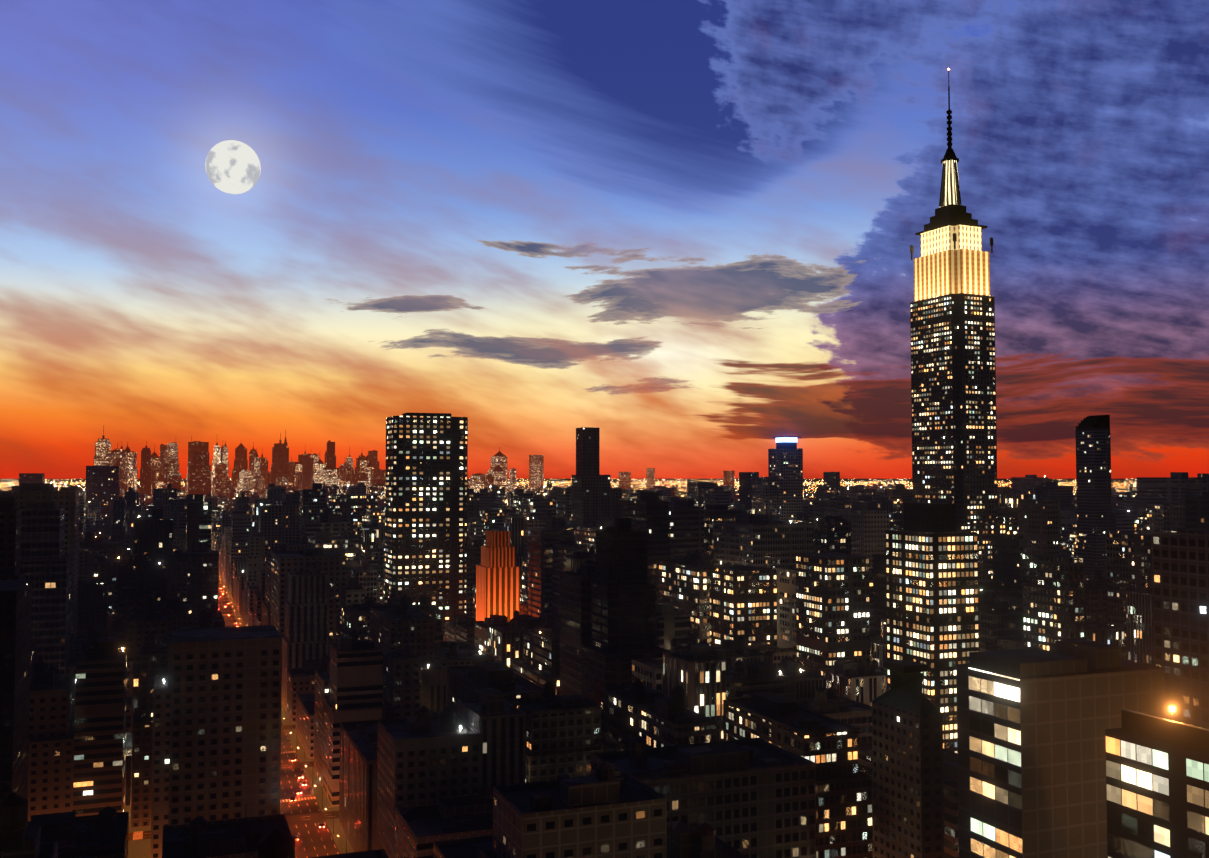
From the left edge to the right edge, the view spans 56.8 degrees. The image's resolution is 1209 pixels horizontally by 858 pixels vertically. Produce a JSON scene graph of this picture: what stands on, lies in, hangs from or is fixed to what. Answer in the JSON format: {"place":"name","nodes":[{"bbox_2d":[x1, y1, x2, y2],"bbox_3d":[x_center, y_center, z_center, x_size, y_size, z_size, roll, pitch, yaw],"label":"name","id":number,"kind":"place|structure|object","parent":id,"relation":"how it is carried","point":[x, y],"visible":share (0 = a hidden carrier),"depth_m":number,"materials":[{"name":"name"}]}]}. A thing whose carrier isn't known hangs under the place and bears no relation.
{"place":"outdoors","nodes":[
{"label":"outdoors","id":0,"kind":"place"},
{"bbox_2d":[205,140,260,193],"bbox_3d":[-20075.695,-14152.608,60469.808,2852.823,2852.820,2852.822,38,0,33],"label":"moon","id":1,"kind":"object","parent":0,"point":[232,166],"visible":1,"depth_m":59491.35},
{"bbox_2d":[128,574,339,857],"bbox_3d":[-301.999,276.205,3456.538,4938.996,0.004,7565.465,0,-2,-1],"label":"roads","id":2,"kind":"structure","parent":0,"point":[305,815],"depth_m":430.78,"materials":[{"name":"grey asphalt"}]},
{"bbox_2d":[124,572,353,857],"bbox_3d":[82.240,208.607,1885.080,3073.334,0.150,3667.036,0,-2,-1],"label":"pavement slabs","id":3,"kind":"structure","parent":0,"point":[140,848],"depth_m":432.90,"materials":[{"name":"grey concrete"}]},
{"bbox_2d":[325,808,333,833],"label":"street lamp","id":4,"kind":"object","parent":3,"relation":"on","point":[333,818],"visible":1,"depth_m":399.88,"materials":[{"name":"grey metal"}]},
{"bbox_2d":[138,486,679,498],"bbox_3d":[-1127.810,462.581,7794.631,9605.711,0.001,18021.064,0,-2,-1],"label":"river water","id":5,"kind":"structure","parent":0,"point":[182,488],"depth_m":12473.83,"materials":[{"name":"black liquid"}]},
{"bbox_2d":[0,479,1136,499],"bbox_3d":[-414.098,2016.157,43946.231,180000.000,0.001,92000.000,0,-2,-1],"label":"ground","id":6,"kind":"structure","parent":0,"point":[681,493],"depth_m":22164.04,"materials":[{"name":"black"}]},
{"bbox_2d":[476,530,519,621],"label":"building","id":7,"kind":"structure","parent":6,"relation":"on","point":[497,581],"depth_m":795.98,"materials":[{"name":"orange brick"}]},
{"bbox_2d":[0,481,1136,495],"bbox_3d":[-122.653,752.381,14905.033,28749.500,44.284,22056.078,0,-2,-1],"label":"town lights","id":8,"kind":"object","parent":6,"relation":"on","point":[644,485],"visible":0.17,"depth_m":18526.32},
{"bbox_2d":[0,413,1208,857],"bbox_3d":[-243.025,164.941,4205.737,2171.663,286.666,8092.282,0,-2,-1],"label":"buildings","id":9,"kind":"structure","parent":6,"relation":"on","point":[1054,761],"depth_m":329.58,"materials":[{"name":"black concrete"}]},
{"bbox_2d":[75,476,1128,730],"bbox_3d":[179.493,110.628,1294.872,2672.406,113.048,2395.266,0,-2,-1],"label":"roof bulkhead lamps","id":10,"kind":"object","parent":9,"relation":"on","point":[479,652],"visible":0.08,"depth_m":580.27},
{"bbox_2d":[776,437,796,442],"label":"crown light","id":11,"kind":"object","parent":9,"relation":"on","point":[787,439],"visible":0.92,"depth_m":1258.09,"materials":[{"name":"white"}]},
{"bbox_2d":[873,669,941,715],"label":"roof","id":12,"kind":"structure","parent":9,"relation":"on","point":[904,693],"depth_m":330.82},
{"bbox_2d":[910,68,1005,581],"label":"skyscraper","id":13,"kind":"structure","parent":6,"relation":"on","point":[953,390],"depth_m":836.61,"materials":[{"name":"stone"}]},
{"bbox_2d":[0,0,1208,478],"label":"sky","id":14,"kind":"structure","parent":0,"point":[683,232],"materials":[{"name":"blue"}]},
{"bbox_2d":[773,415,1208,754],"bbox_3d":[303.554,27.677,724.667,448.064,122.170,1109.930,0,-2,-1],"label":"rooftops","id":15,"kind":"object","parent":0,"point":[1179,734],"visible":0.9,"depth_m":178.57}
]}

